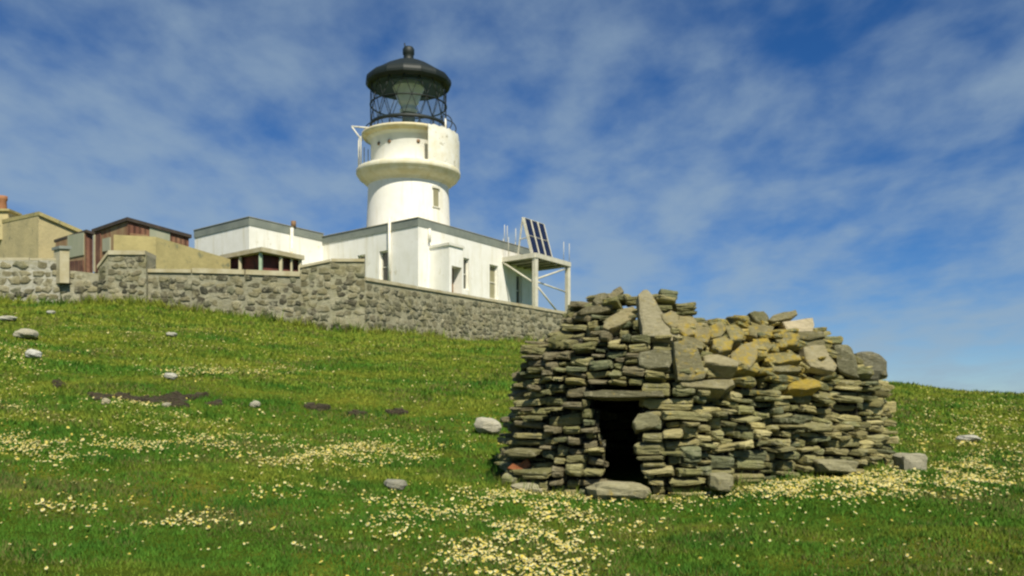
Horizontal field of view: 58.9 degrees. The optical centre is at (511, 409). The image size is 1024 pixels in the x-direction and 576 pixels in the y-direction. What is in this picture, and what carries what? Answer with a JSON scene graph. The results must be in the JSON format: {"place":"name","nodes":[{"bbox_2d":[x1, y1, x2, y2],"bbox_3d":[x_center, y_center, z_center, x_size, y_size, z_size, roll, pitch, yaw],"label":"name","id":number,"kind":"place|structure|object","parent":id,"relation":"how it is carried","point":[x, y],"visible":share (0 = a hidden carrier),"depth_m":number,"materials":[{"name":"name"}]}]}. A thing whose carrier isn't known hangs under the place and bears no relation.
{"place":"outdoors","nodes":[
{"label":"outdoors","id":0,"kind":"place"},
{"bbox_2d":[0,290,1023,575],"bbox_3d":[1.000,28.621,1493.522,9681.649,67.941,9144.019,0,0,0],"label":"ground","id":1,"kind":"structure","parent":0,"point":[624,467],"depth_m":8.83,"materials":[{"name":"green plant"}]},
{"bbox_2d":[0,316,16,320],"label":"field stone","id":2,"kind":"object","parent":1,"relation":"on","point":[7,318],"visible":0.9,"depth_m":23.08,"materials":[{"name":"grey stone"}]},
{"bbox_2d":[13,328,38,338],"bbox_3d":[-10.884,-1.688,20.290,0.482,0.235,0.384,0,0,0],"label":"field stone","id":3,"kind":"object","parent":1,"relation":"on","point":[23,333],"visible":1,"depth_m":20.17,"materials":[{"name":"grey stone"}]},
{"bbox_2d":[0,258,59,302],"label":"boundary wall","id":4,"kind":"structure","parent":1,"relation":"on","point":[24,277],"depth_m":29.12,"materials":[{"name":"grey stone"}]},
{"bbox_2d":[52,246,71,283],"bbox_3d":[-14.498,-4.631,29.183,0.778,1.177,0.304,0,0,41],"label":"gatepost","id":5,"kind":"object","parent":4,"relation":"on","point":[61,254],"visible":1,"depth_m":29.05,"materials":[{"name":"beige concrete"}]},
{"bbox_2d":[25,349,41,357],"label":"field stone","id":6,"kind":"object","parent":1,"relation":"on","point":[31,353],"visible":0.98,"depth_m":17.17,"materials":[{"name":"grey stone"}]},
{"bbox_2d":[0,195,81,257],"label":"harled house","id":7,"kind":"structure","parent":1,"relation":"on","point":[34,235],"depth_m":39.91,"materials":[{"name":"beige concrete"}]},
{"bbox_2d":[54,229,94,272],"bbox_3d":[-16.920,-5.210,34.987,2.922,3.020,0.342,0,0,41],"label":"tin shed","id":8,"kind":"structure","parent":1,"relation":"on","point":[81,253],"depth_m":34.24,"materials":[{"name":"metal"}]},
{"bbox_2d":[60,271,97,302],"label":"wall","id":9,"kind":"structure","parent":1,"relation":"on","point":[79,285],"depth_m":29.30,"materials":[{"name":"grey stone"}]},
{"bbox_2d":[101,398,110,404],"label":"field stone","id":10,"kind":"object","parent":1,"relation":"on","point":[106,400],"visible":0.98,"depth_m":12.93,"materials":[{"name":"grey stone"}]},
{"bbox_2d":[97,250,155,304],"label":"wall pillar","id":11,"kind":"structure","parent":1,"relation":"on","point":[124,273],"depth_m":29.16,"materials":[{"name":"grey stone"}]},
{"bbox_2d":[91,217,191,272],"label":"tin shed","id":12,"kind":"structure","parent":1,"relation":"on","point":[103,240],"depth_m":37.14,"materials":[{"name":"metal"}]},
{"bbox_2d":[95,231,100,271],"bbox_3d":[-17.189,-6.511,37.666,0.487,1.677,0.026,0,0,41],"label":"door","id":13,"kind":"structure","parent":12,"relation":"in","point":[97,235],"depth_m":37.68,"materials":[{"name":"metal"}]},
{"bbox_2d":[102,237,110,251],"bbox_3d":[-16.616,-6.737,37.155,0.663,0.560,0.046,0,0,41],"label":"window","id":14,"kind":"structure","parent":12,"relation":"in","point":[106,242],"depth_m":37.10,"materials":[{"name":"grey glass"}]},
{"bbox_2d":[162,402,170,406],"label":"field stone","id":15,"kind":"object","parent":1,"relation":"on","point":[166,404],"visible":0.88,"depth_m":13.53,"materials":[{"name":"white stone"}]},
{"bbox_2d":[164,373,177,378],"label":"field stone","id":16,"kind":"object","parent":1,"relation":"on","point":[170,375],"visible":1,"depth_m":15.69,"materials":[{"name":"grey stone"}]},
{"bbox_2d":[166,332,176,336],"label":"field stone","id":17,"kind":"object","parent":1,"relation":"on","point":[171,334],"visible":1,"depth_m":22.66,"materials":[{"name":"grey stone"}]},
{"bbox_2d":[114,235,229,269],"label":"rendered wall","id":18,"kind":"structure","parent":1,"relation":"on","point":[170,254],"depth_m":33.59,"materials":[{"name":"beige paint"}]},
{"bbox_2d":[148,268,300,321],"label":"yard wall","id":19,"kind":"structure","parent":1,"relation":"on","point":[252,292],"depth_m":29.42,"materials":[{"name":"grey stone"}]},
{"bbox_2d":[52,379,408,415],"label":"bare soil","id":20,"kind":"structure","parent":1,"relation":"on","point":[172,397],"depth_m":14.30,"materials":[{"name":"brown soil"}]},
{"bbox_2d":[250,401,259,407],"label":"field stone","id":21,"kind":"object","parent":1,"relation":"on","point":[254,404],"visible":0.99,"depth_m":14.20,"materials":[{"name":"grey stone"}]},
{"bbox_2d":[194,216,323,264],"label":"flat roofed wing","id":22,"kind":"structure","parent":1,"relation":"on","point":[240,234],"depth_m":46.42,"materials":[{"name":"white paint"}]},
{"bbox_2d":[220,247,303,271],"bbox_3d":[-10.119,-5.019,36.761,3.216,2.438,2.261,0,0,41],"label":"open shelter","id":23,"kind":"object","parent":1,"relation":"on","point":[261,258],"visible":0.35,"depth_m":35.87,"materials":[{"name":"metal"}]},
{"bbox_2d":[300,259,364,329],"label":"wall pillar","id":24,"kind":"structure","parent":1,"relation":"on","point":[332,290],"depth_m":29.57,"materials":[{"name":"grey stone"}]},
{"bbox_2d":[384,479,406,489],"bbox_3d":[-1.184,0.765,9.205,0.216,0.107,0.196,0,0,-28],"label":"field stone","id":25,"kind":"object","parent":1,"relation":"on","point":[398,484],"visible":1,"depth_m":9.13,"materials":[{"name":"white stone"}]},
{"bbox_2d":[351,43,459,226],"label":"lighthouse","id":26,"kind":"object","parent":1,"relation":"on","point":[411,169],"visible":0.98,"depth_m":48.66,"materials":[{"name":"white paint"}]},
{"bbox_2d":[432,185,439,208],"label":"window","id":27,"kind":"structure","parent":26,"relation":"in","point":[435,188],"depth_m":48.92,"materials":[{"name":"beige glass"}]},
{"bbox_2d":[322,217,531,305],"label":"keepers house","id":28,"kind":"structure","parent":1,"relation":"on","point":[420,252],"depth_m":46.17,"materials":[{"name":"white paint"}]},
{"bbox_2d":[381,251,387,280],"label":"window","id":29,"kind":"structure","parent":28,"relation":"in","point":[384,255],"depth_m":45.92,"materials":[{"name":"grey glass"}]},
{"bbox_2d":[463,258,466,289],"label":"window","id":30,"kind":"structure","parent":28,"relation":"in","point":[464,260],"depth_m":47.58,"materials":[{"name":"grey glass"}]},
{"bbox_2d":[490,265,495,298],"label":"window","id":31,"kind":"structure","parent":28,"relation":"in","point":[492,268],"depth_m":49.81,"materials":[{"name":"beige glass"}]},
{"bbox_2d":[516,275,519,302],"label":"window","id":32,"kind":"structure","parent":28,"relation":"in","point":[517,276],"depth_m":51.97,"materials":[{"name":"grey glass"}]},
{"bbox_2d":[365,277,566,340],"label":"enclosure wall","id":33,"kind":"structure","parent":1,"relation":"on","point":[391,304],"depth_m":34.17,"materials":[{"name":"grey stone"}]},
{"bbox_2d":[474,417,501,433],"bbox_3d":[-0.352,0.244,13.238,0.412,0.257,0.365,0,0,0],"label":"field stone","id":34,"kind":"object","parent":1,"relation":"on","point":[483,425],"visible":0.9,"depth_m":13.10,"materials":[{"name":"white stone"}]},
{"bbox_2d":[0,311,1023,575],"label":"flowers","id":35,"kind":"object","parent":1,"relation":"on","point":[754,487],"visible":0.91,"depth_m":8.84,"materials":[{"name":"white plant"}]},
{"bbox_2d":[502,237,570,311],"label":"steel platform","id":36,"kind":"structure","parent":1,"relation":"on","point":[536,262],"depth_m":50.19,"materials":[{"name":"white metal"}]},
{"bbox_2d":[517,217,552,256],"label":"solar array","id":37,"kind":"object","parent":36,"relation":"on","point":[536,237],"visible":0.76,"depth_m":49.94,"materials":[{"name":"glass"}]},
{"bbox_2d":[494,286,898,500],"bbox_3d":[2.096,-0.171,10.793,5.090,2.341,3.502,0,0,-27],"label":"stone hut","id":38,"kind":"object","parent":1,"relation":"on","point":[680,397],"visible":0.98,"depth_m":9.49,"materials":[{"name":"grey stone"}]},
{"bbox_2d":[747,311,768,324],"bbox_3d":[2.756,-1.002,10.250,0.228,0.194,0.262,0,0,-6],"label":"loose stone","id":39,"kind":"object","parent":38,"relation":"on","point":[756,317],"visible":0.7,"depth_m":10.14,"materials":[{"name":"grey stone"}]},
{"bbox_2d":[768,310,797,323],"bbox_3d":[3.020,-1.017,10.258,0.354,0.195,0.274,0,0,-7],"label":"loose stone","id":40,"kind":"object","parent":38,"relation":"on","point":[786,316],"visible":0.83,"depth_m":10.14,"materials":[{"name":"grey stone"}]},
{"bbox_2d":[777,318,813,331],"bbox_3d":[3.198,-0.911,10.239,0.370,0.226,0.246,0,0,-7],"label":"loose stone","id":41,"kind":"object","parent":38,"relation":"on","point":[805,325],"visible":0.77,"depth_m":10.14,"materials":[{"name":"beige stone"}]},
{"bbox_2d":[892,453,927,470],"bbox_3d":[4.528,0.674,10.299,0.358,0.357,0.356,0,0,0],"label":"boulder","id":42,"kind":"object","parent":1,"relation":"on","point":[905,461],"visible":0.58,"depth_m":10.18,"materials":[{"name":"stone"}]},
{"bbox_2d":[955,435,980,441],"bbox_3d":[7.203,0.460,14.294,0.373,0.107,0.325,0,0,0],"label":"field stone","id":43,"kind":"object","parent":1,"relation":"on","point":[972,438],"visible":0.92,"depth_m":14.18,"materials":[{"name":"white stone"}]},
{"bbox_2d":[0,0,1023,393],"label":"sky","id":44,"kind":"structure","parent":0,"point":[855,168],"materials":[{"name":"blue"}]}
]}

